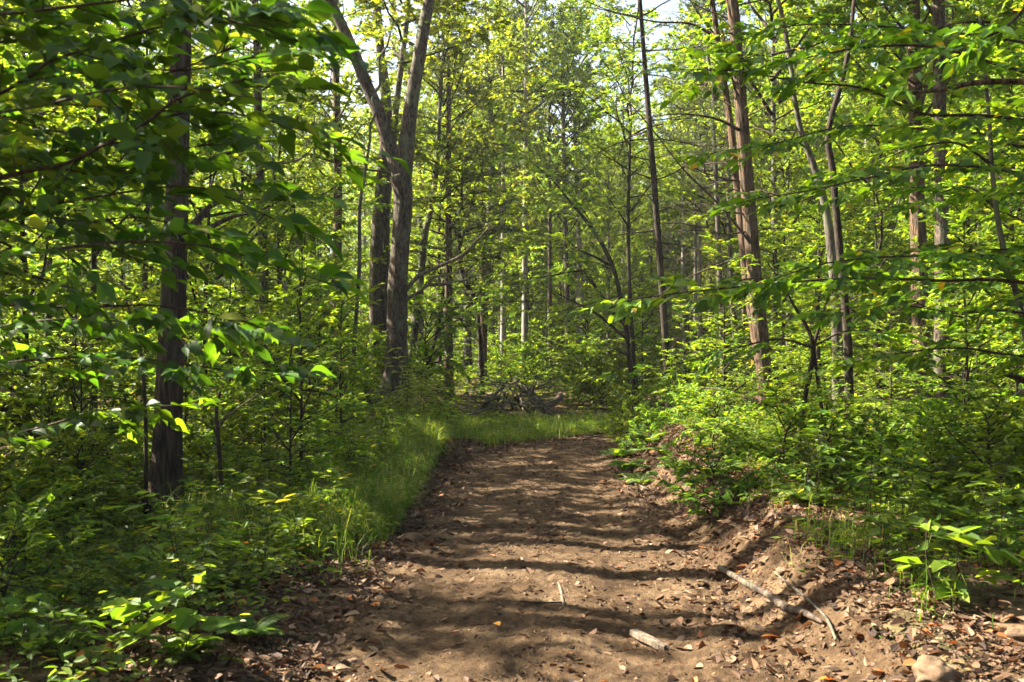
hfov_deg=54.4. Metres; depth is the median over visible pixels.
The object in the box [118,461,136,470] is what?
leafy herb
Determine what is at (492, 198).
slender tree
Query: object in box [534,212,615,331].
broadleaf tree
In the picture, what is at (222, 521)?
leafy herb
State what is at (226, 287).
broadleaf tree
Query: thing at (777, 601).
fallen limb
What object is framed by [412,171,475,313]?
broadleaf tree
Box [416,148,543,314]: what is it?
broadleaf tree
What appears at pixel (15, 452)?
leafy herb
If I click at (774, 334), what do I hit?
leafy sapling
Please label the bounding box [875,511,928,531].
fern
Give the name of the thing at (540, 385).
dead branch
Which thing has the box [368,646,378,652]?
fallen leaf
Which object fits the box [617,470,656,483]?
fern
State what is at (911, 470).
leafy herb
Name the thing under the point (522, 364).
leafy bush
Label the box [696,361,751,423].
leafy bush
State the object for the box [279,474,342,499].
leafy herb
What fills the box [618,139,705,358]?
broadleaf tree
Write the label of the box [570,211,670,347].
broadleaf tree
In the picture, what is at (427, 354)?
leafy bush
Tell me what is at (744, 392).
leafy sapling
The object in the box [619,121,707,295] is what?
broadleaf tree
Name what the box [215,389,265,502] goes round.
thin sapling
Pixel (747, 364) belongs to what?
leafy bush
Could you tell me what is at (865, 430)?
leafy herb
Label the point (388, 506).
verge grass
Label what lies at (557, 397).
cut log
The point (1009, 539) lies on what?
leafy herb
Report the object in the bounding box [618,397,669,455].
leafy bush
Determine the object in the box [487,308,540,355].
leafy bush
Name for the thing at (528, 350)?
leafy bush
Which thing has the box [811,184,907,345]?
broadleaf tree
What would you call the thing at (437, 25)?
leaning tree
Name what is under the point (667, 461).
fern
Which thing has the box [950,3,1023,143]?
broadleaf tree
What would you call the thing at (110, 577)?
ground cover
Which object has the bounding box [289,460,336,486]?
leafy herb
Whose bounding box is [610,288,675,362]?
leafy bush
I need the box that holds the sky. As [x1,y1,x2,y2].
[11,0,977,288]
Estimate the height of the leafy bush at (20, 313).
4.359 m
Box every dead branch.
[458,406,490,415]
[461,393,500,401]
[468,390,503,417]
[470,375,508,383]
[471,383,507,412]
[476,383,504,385]
[495,400,521,408]
[500,380,518,399]
[509,383,516,407]
[511,401,534,413]
[513,393,521,410]
[514,375,547,404]
[516,392,546,406]
[517,397,531,414]
[519,383,537,412]
[524,385,565,391]
[527,372,569,392]
[528,400,562,407]
[529,392,556,415]
[530,376,544,396]
[530,391,563,400]
[535,400,554,414]
[540,388,567,396]
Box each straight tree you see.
[251,0,412,395]
[631,0,805,389]
[649,0,804,388]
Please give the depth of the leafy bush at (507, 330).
59.69 m
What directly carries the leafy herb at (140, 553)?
on the forest floor
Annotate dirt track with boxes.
[298,431,916,681]
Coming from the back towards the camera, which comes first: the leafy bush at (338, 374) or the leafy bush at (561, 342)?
the leafy bush at (561, 342)
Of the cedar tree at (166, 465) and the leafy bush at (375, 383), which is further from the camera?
the leafy bush at (375, 383)
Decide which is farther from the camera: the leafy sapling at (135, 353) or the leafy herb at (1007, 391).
the leafy sapling at (135, 353)
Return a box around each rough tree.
[763,0,1022,402]
[804,0,1023,411]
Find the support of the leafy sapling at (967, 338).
on the forest floor
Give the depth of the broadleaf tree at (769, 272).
42.62 m
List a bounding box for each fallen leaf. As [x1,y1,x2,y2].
[75,649,93,662]
[311,589,321,594]
[335,663,349,669]
[344,610,359,615]
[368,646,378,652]
[369,638,379,642]
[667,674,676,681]
[679,645,691,649]
[724,655,735,662]
[792,648,806,653]
[818,676,834,679]
[833,559,842,565]
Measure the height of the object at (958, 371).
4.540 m
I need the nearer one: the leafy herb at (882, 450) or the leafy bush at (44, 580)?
the leafy bush at (44, 580)
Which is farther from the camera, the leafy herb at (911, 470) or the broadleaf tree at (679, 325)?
the broadleaf tree at (679, 325)
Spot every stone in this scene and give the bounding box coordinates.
[402,532,424,541]
[469,445,483,453]
[1004,626,1023,641]
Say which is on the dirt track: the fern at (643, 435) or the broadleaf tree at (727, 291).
the fern at (643, 435)
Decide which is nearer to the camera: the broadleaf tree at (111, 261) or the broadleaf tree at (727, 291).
the broadleaf tree at (111, 261)
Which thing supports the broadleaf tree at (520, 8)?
on the forest floor
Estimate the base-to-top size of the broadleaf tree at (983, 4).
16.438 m
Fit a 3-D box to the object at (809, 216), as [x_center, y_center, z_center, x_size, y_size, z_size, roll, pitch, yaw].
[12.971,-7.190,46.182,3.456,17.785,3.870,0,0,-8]
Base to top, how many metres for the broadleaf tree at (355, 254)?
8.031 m
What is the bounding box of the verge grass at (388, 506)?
[79,403,677,577]
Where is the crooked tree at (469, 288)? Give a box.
[437,196,484,394]
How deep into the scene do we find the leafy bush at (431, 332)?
40.44 m
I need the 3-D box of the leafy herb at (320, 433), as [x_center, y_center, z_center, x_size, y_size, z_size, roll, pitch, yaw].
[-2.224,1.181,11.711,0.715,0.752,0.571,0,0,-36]
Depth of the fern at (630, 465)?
12.48 m
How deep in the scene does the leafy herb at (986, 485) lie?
6.78 m
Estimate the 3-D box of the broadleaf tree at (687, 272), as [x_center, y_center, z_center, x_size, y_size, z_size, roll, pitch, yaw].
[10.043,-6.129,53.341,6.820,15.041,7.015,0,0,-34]
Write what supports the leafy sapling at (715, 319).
on the forest floor
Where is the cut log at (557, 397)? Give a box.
[548,392,564,407]
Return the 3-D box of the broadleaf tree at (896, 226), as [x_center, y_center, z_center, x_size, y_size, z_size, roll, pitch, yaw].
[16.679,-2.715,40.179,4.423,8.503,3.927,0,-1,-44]
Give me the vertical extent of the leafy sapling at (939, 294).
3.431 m
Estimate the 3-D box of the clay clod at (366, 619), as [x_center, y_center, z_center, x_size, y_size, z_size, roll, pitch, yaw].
[-0.831,1.627,5.734,0.064,0.048,0.088,-23,34,-31]
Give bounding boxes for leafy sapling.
[0,267,49,399]
[0,293,19,397]
[0,307,153,500]
[0,313,42,399]
[8,236,151,454]
[10,285,72,388]
[14,319,73,422]
[19,318,63,395]
[37,343,83,414]
[47,334,136,457]
[53,270,141,406]
[55,313,107,401]
[71,303,147,407]
[94,326,154,443]
[99,243,196,397]
[112,282,157,394]
[127,278,244,454]
[148,241,309,437]
[148,306,224,428]
[184,333,247,406]
[188,216,368,486]
[194,335,250,414]
[206,294,316,454]
[213,355,295,465]
[221,293,355,496]
[239,278,296,374]
[255,347,306,406]
[268,319,329,395]
[272,277,353,418]
[275,251,386,398]
[289,253,390,419]
[292,263,401,454]
[297,325,382,432]
[312,302,362,395]
[326,326,384,396]
[570,236,688,395]
[644,307,718,403]
[651,231,805,426]
[665,314,763,423]
[725,386,750,411]
[733,369,754,411]
[734,333,803,412]
[747,324,797,399]
[755,331,823,405]
[765,331,835,420]
[765,342,814,411]
[773,284,858,395]
[801,339,830,389]
[810,370,860,441]
[817,272,896,404]
[825,270,955,417]
[848,360,903,434]
[853,333,893,407]
[853,343,876,396]
[855,323,929,413]
[855,329,919,401]
[865,174,1023,435]
[882,197,1021,423]
[896,251,1023,409]
[898,227,1023,423]
[898,331,933,387]
[943,235,1023,423]
[975,335,1023,410]
[978,335,1023,404]
[984,333,1023,401]
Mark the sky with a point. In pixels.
(349, 4)
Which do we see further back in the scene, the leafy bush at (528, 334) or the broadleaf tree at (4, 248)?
the leafy bush at (528, 334)
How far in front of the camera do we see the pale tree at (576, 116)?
46.37 m
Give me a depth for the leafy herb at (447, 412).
15.52 m
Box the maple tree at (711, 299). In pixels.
[569,0,1023,381]
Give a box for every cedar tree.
[136,0,276,517]
[250,89,369,383]
[425,97,560,385]
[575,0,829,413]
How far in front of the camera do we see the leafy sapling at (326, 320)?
12.57 m
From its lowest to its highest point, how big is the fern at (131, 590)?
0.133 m
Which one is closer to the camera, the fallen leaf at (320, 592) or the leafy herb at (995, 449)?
the fallen leaf at (320, 592)
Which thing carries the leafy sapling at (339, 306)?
on the forest floor
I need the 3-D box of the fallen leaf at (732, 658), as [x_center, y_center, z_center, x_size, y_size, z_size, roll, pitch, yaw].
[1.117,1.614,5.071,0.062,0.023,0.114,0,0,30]
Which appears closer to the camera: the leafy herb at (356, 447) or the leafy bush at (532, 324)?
the leafy herb at (356, 447)
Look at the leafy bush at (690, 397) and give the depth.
13.95 m
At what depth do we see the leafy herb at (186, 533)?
6.92 m
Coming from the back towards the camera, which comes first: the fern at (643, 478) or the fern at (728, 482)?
the fern at (643, 478)
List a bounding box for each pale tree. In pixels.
[0,1,143,400]
[494,0,659,367]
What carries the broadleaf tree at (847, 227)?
on the forest floor
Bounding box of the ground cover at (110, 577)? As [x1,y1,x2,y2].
[0,337,1023,681]
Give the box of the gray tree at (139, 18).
[11,0,240,402]
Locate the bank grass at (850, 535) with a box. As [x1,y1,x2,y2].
[0,407,1023,681]
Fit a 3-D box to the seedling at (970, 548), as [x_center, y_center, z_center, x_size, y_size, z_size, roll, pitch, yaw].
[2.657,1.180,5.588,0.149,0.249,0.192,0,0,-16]
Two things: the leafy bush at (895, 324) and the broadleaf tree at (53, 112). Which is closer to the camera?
the broadleaf tree at (53, 112)
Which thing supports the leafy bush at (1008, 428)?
on the forest floor
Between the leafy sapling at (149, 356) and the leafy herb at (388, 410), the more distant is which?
the leafy herb at (388, 410)
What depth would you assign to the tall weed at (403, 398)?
16.21 m
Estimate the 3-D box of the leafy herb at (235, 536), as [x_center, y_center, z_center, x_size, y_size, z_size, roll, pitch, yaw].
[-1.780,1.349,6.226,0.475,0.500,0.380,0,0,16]
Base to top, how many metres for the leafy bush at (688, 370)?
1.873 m
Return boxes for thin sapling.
[126,300,147,525]
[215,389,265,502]
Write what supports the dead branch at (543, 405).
on the dead branch at (527, 395)
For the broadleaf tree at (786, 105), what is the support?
on the forest floor
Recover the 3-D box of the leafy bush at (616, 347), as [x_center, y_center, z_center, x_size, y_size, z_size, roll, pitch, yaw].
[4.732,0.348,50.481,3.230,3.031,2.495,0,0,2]
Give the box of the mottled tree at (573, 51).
[472,0,652,366]
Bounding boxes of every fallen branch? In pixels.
[520,600,561,603]
[557,582,565,605]
[579,435,605,440]
[615,469,649,489]
[773,571,836,640]
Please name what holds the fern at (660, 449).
on the dirt track
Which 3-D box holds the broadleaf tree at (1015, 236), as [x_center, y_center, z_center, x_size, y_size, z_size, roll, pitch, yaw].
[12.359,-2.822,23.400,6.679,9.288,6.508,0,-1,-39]
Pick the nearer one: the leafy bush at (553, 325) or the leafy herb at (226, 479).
the leafy herb at (226, 479)
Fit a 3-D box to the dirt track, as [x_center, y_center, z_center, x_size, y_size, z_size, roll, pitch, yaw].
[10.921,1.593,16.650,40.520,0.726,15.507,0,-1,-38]
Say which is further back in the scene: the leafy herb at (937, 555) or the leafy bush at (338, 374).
the leafy bush at (338, 374)
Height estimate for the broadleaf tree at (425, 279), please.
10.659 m
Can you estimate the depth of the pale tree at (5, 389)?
20.90 m
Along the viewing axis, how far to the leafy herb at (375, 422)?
14.12 m
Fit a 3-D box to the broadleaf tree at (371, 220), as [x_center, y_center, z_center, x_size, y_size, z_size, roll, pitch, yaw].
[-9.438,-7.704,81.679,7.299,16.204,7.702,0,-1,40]
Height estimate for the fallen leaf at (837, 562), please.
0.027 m
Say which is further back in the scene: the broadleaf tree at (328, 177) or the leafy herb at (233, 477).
the broadleaf tree at (328, 177)
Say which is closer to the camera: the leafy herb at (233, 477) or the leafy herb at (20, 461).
the leafy herb at (233, 477)
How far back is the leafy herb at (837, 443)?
8.62 m
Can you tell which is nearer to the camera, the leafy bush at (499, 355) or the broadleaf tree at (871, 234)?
the broadleaf tree at (871, 234)
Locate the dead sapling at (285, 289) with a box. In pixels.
[239,236,297,415]
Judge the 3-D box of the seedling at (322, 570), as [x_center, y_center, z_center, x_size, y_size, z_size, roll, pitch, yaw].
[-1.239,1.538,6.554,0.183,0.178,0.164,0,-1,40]
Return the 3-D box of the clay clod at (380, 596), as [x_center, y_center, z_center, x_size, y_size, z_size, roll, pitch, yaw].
[-0.830,1.631,6.260,0.075,0.055,0.102,-9,19,-14]
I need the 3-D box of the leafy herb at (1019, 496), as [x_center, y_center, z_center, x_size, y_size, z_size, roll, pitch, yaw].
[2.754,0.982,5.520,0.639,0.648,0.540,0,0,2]
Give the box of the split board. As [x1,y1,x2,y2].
[629,629,669,650]
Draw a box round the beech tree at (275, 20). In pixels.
[0,0,411,453]
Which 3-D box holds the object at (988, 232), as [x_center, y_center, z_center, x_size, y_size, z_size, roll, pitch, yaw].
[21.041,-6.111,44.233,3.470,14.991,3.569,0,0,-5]
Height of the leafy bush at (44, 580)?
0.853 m
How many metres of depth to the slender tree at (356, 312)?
19.99 m
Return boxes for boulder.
[912,655,966,681]
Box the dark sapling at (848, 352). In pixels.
[825,0,855,437]
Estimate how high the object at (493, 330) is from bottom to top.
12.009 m
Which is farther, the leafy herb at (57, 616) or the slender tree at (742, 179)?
the slender tree at (742, 179)
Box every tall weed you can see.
[367,362,418,419]
[378,346,436,418]
[385,371,418,415]
[410,380,434,421]
[411,368,438,419]
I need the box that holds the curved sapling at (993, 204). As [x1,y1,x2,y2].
[834,17,1023,344]
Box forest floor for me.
[0,288,1023,681]
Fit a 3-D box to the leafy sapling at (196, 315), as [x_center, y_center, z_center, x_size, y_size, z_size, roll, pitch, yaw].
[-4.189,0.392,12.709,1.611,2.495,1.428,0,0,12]
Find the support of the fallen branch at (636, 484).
on the dirt track
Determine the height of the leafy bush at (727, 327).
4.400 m
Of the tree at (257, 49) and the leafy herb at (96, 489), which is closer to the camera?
the leafy herb at (96, 489)
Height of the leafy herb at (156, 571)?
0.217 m
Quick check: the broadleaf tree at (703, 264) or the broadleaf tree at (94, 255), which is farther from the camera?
the broadleaf tree at (703, 264)
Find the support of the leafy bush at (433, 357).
on the forest floor
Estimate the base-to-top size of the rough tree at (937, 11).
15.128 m
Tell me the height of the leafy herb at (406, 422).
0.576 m
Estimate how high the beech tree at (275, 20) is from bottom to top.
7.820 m
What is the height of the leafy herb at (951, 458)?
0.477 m
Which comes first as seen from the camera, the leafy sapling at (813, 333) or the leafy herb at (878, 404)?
the leafy herb at (878, 404)
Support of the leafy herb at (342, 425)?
on the forest floor
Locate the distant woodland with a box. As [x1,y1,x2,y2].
[16,55,1018,334]
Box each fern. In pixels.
[10,620,90,651]
[79,583,187,611]
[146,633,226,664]
[186,567,256,585]
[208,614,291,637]
[252,536,313,555]
[599,448,644,456]
[606,459,650,471]
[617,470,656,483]
[621,428,669,443]
[638,443,670,454]
[656,457,688,468]
[678,460,748,477]
[713,474,768,485]
[771,482,849,500]
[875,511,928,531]
[939,534,1023,553]
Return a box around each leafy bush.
[0,358,120,497]
[0,408,78,530]
[0,467,96,593]
[0,493,102,641]
[9,401,152,539]
[14,285,117,401]
[16,329,87,399]
[39,354,154,475]
[183,368,299,450]
[183,392,273,476]
[247,349,338,442]
[248,339,321,403]
[282,345,378,429]
[326,294,418,368]
[327,323,385,399]
[337,366,395,418]
[349,317,368,389]
[355,347,407,398]
[367,275,480,402]
[409,328,443,386]
[417,318,468,378]
[442,319,476,367]
[453,306,496,364]
[454,327,477,373]
[455,298,519,369]
[466,340,512,381]
[467,333,527,395]
[487,297,521,350]
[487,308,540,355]
[487,322,517,371]
[501,329,551,381]
[507,283,578,368]
[507,304,596,379]
[507,320,521,361]
[508,312,546,375]
[508,331,564,386]
[511,301,574,363]
[533,324,564,357]
[543,365,591,404]
[544,330,575,363]
[548,289,640,380]
[551,297,603,371]
[555,329,627,398]
[556,351,612,407]
[561,342,629,410]
[575,322,636,364]
[586,252,695,395]
[590,340,647,401]
[599,396,660,448]
[603,383,650,437]
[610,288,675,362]
[613,348,663,409]
[617,311,685,373]
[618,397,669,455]
[627,370,695,428]
[633,381,693,428]
[635,313,678,355]
[647,425,788,516]
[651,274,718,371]
[654,350,715,409]
[659,379,712,422]
[662,324,680,357]
[673,381,757,450]
[675,387,737,420]
[678,322,749,396]
[689,312,741,350]
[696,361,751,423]
[704,307,741,354]
[715,381,848,506]
[730,310,780,387]
[745,365,865,466]
[745,373,900,485]
[794,310,824,372]
[797,294,909,397]
[818,407,917,490]
[838,387,1023,499]
[851,298,933,390]
[893,372,1023,516]
[901,373,1023,473]
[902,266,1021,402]
[935,396,1023,481]
[957,424,1023,514]
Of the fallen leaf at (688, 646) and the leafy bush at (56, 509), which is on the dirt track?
the fallen leaf at (688, 646)
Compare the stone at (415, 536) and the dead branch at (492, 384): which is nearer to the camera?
the stone at (415, 536)
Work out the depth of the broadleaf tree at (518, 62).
45.15 m
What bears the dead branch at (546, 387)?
on the dead branch
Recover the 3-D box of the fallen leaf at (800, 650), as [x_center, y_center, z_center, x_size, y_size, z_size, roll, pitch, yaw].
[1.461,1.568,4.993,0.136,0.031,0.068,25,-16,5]
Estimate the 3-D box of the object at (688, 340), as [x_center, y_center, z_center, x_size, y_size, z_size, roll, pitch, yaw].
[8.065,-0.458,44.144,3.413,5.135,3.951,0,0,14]
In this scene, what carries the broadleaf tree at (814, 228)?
on the forest floor
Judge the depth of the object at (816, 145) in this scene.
44.16 m
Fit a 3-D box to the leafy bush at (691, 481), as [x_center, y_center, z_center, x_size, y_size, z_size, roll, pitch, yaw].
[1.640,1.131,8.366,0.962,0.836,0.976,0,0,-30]
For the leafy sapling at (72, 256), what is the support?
on the forest floor
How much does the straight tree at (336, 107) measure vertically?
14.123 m
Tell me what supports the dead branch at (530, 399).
on the dead branch at (506, 401)
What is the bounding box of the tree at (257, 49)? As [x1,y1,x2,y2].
[165,0,326,413]
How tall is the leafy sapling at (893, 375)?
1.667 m
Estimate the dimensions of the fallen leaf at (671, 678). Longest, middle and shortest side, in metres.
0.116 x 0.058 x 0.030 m
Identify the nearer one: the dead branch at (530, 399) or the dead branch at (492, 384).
the dead branch at (530, 399)
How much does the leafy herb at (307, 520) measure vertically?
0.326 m
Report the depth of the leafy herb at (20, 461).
11.11 m
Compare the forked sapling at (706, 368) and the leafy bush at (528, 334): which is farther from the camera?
the leafy bush at (528, 334)
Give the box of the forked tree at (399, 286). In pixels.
[324,0,512,412]
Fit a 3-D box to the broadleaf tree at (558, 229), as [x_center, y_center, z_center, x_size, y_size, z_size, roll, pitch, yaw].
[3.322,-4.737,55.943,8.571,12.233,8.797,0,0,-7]
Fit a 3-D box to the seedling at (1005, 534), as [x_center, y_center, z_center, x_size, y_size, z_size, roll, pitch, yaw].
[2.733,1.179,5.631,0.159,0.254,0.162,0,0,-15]
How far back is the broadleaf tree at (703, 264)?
64.66 m
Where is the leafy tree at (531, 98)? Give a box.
[414,0,572,384]
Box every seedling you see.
[99,607,128,648]
[308,561,340,584]
[921,555,935,585]
[967,529,1000,565]
[981,528,1010,565]
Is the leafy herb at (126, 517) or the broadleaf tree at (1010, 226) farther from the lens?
the broadleaf tree at (1010, 226)
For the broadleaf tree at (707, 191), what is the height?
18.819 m
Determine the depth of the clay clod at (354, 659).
5.03 m
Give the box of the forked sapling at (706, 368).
[597,261,929,480]
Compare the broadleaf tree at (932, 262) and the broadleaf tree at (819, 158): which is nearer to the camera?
the broadleaf tree at (932, 262)
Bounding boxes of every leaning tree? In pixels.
[344,0,554,397]
[458,125,637,411]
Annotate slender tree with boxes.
[350,32,390,416]
[362,72,569,396]
[525,0,734,406]
[540,0,739,414]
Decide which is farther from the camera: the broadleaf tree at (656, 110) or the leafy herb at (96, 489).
the broadleaf tree at (656, 110)
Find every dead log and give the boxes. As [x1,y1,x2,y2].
[0,403,92,473]
[993,370,1023,383]
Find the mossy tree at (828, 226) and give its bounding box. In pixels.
[662,0,921,410]
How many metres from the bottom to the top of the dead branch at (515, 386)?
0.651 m
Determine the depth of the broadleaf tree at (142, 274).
19.79 m
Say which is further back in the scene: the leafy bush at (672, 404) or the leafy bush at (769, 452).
the leafy bush at (672, 404)
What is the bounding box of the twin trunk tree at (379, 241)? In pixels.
[369,2,410,382]
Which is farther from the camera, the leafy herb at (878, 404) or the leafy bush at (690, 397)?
the leafy bush at (690, 397)
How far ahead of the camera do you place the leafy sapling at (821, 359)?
23.76 m
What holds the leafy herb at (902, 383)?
on the forest floor
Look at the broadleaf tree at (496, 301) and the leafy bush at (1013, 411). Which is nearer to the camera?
the leafy bush at (1013, 411)
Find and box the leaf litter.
[0,422,1023,681]
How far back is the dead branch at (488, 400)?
22.40 m
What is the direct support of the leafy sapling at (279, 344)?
on the forest floor
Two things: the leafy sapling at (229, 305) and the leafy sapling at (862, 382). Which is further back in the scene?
the leafy sapling at (862, 382)
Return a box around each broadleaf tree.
[0,0,158,311]
[0,0,167,419]
[0,0,249,465]
[0,0,270,431]
[0,0,319,401]
[0,1,196,458]
[0,38,155,370]
[0,199,117,449]
[0,357,9,387]
[1,34,164,407]
[17,206,138,345]
[56,34,356,428]
[61,134,209,401]
[74,7,300,401]
[87,221,131,294]
[106,209,151,278]
[111,184,196,301]
[115,4,393,395]
[149,65,382,403]
[187,102,271,394]
[187,270,257,358]
[228,41,327,272]
[237,185,323,319]
[239,158,385,361]
[270,162,370,377]
[318,90,390,320]
[332,245,368,312]
[342,250,369,342]
[345,77,539,387]
[346,169,425,290]
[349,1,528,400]
[349,77,436,345]
[350,83,479,354]
[351,193,427,282]
[357,142,429,321]
[376,3,483,364]
[408,207,514,329]
[408,222,436,315]
[410,96,506,349]
[411,64,558,375]
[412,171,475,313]
[415,45,478,170]
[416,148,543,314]
[451,0,559,375]
[451,0,586,382]
[454,0,563,374]
[459,262,519,342]
[461,181,575,355]
[473,14,570,344]
[491,186,570,354]
[495,0,592,379]
[495,157,639,353]
[516,130,570,338]
[521,148,594,313]
[530,160,576,340]
[533,251,595,329]
[534,0,627,368]
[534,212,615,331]
[537,211,605,302]
[542,213,639,350]
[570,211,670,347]
[572,167,640,340]
[581,144,643,296]
[582,175,653,341]
[593,93,706,356]
[610,171,703,359]
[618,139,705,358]
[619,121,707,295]
[626,90,736,355]
[632,194,692,307]
[639,44,736,335]
[653,189,707,344]
[656,18,822,388]
[661,124,739,341]
[671,273,716,334]
[688,75,901,402]
[690,0,874,385]
[701,221,779,372]
[702,236,780,331]
[708,133,933,384]
[718,135,902,380]
[724,214,813,330]
[725,217,814,342]
[740,239,816,366]
[751,172,909,362]
[759,0,888,359]
[760,88,1023,401]
[766,63,850,301]
[779,6,987,397]
[798,0,931,335]
[808,72,1023,401]
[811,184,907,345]
[814,65,905,312]
[824,204,902,376]
[842,164,909,311]
[851,0,1023,391]
[854,197,927,322]
[860,61,1023,393]
[867,0,1016,399]
[868,159,1021,341]
[876,0,1023,365]
[884,0,1023,370]
[884,192,991,329]
[900,47,1023,322]
[902,0,1023,382]
[933,6,1021,237]
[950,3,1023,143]
[952,108,1023,307]
[973,0,1022,211]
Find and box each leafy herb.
[0,475,57,536]
[0,496,67,563]
[0,527,28,589]
[0,593,60,658]
[1,419,34,468]
[5,539,45,590]
[6,528,44,550]
[8,444,34,468]
[12,513,102,596]
[25,447,123,538]
[29,607,105,660]
[32,500,92,553]
[37,484,86,536]
[47,468,123,527]
[51,527,109,581]
[56,470,137,550]
[56,559,108,610]
[63,521,133,595]
[98,571,241,666]
[101,499,146,538]
[105,489,240,606]
[106,433,150,497]
[108,530,158,563]
[114,543,173,580]
[117,412,152,456]
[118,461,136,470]
[140,568,173,593]
[147,554,215,634]
[165,519,240,572]
[168,523,220,562]
[169,475,250,544]
[175,451,244,506]
[184,431,229,453]
[184,476,228,504]
[187,506,228,530]
[188,411,218,443]
[190,478,242,507]
[192,515,269,589]
[197,437,249,481]
[200,463,253,498]
[201,405,233,438]
[203,434,243,463]
[221,467,297,569]
[226,500,303,548]
[228,474,286,534]
[242,459,305,492]
[252,478,283,507]
[255,437,323,482]
[266,494,303,514]
[269,518,321,551]
[271,443,348,499]
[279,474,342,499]
[282,422,324,459]
[282,448,322,482]
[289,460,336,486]
[296,411,348,462]
[296,485,336,508]
[303,411,344,432]
[303,474,342,495]
[304,455,352,513]
[305,468,334,483]
[308,420,355,457]
[313,426,364,470]
[319,410,350,431]
[324,427,383,482]
[329,433,397,484]
[330,441,367,467]
[333,411,366,426]
[334,446,367,469]
[338,464,373,480]
[342,433,377,450]
[346,392,397,429]
[357,446,391,471]
[358,403,409,441]
[361,427,392,459]
[363,412,388,430]
[368,439,396,458]
[375,400,400,422]
[390,409,418,437]
[412,390,453,433]
[417,395,459,425]
[425,395,469,423]
[434,403,466,429]
[439,396,469,435]
[441,408,469,437]
[704,396,753,438]
[717,401,756,425]
[782,421,878,506]
[787,429,847,486]
[799,428,861,489]
[819,434,874,478]
[837,451,927,532]
[851,422,875,448]
[854,404,892,429]
[857,397,926,466]
[859,515,921,557]
[863,439,920,470]
[866,449,933,516]
[866,510,907,543]
[867,399,910,438]
[871,422,944,477]
[878,445,927,496]
[882,473,942,534]
[885,520,963,584]
[892,379,941,414]
[892,515,1023,602]
[895,399,927,431]
[898,389,930,409]
[902,479,952,513]
[917,444,978,499]
[922,499,995,548]
[930,405,981,442]
[951,460,1023,571]
[955,430,1018,480]
[959,446,1023,504]
[964,406,1022,451]
[964,481,1022,521]
[966,485,1023,560]
[967,448,1014,490]
[973,383,1019,416]
[974,416,1022,455]
[983,483,1023,548]
[990,380,1023,417]
[990,506,1022,536]
[998,382,1023,424]
[1008,468,1023,521]
[1016,549,1023,569]
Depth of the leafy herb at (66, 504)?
8.03 m
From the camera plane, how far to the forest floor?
5.25 m
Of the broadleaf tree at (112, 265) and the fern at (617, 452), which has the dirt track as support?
the fern at (617, 452)
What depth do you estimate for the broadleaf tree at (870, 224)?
47.66 m
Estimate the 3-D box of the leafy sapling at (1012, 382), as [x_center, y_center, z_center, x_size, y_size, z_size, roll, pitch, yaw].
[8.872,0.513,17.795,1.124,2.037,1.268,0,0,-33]
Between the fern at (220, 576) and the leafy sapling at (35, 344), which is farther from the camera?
the leafy sapling at (35, 344)
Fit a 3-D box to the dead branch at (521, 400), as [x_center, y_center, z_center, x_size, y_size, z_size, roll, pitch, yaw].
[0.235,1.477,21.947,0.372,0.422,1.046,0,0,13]
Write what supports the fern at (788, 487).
on the forest floor
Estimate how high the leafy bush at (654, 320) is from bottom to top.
4.814 m
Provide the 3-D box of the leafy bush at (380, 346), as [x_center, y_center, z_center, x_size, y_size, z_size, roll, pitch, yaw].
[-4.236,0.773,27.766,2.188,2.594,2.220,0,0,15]
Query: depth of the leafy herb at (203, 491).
9.05 m
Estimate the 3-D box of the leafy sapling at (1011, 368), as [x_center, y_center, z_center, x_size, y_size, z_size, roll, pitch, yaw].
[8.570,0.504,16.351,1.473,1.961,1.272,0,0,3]
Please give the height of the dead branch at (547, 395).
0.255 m
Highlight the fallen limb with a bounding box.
[717,565,824,624]

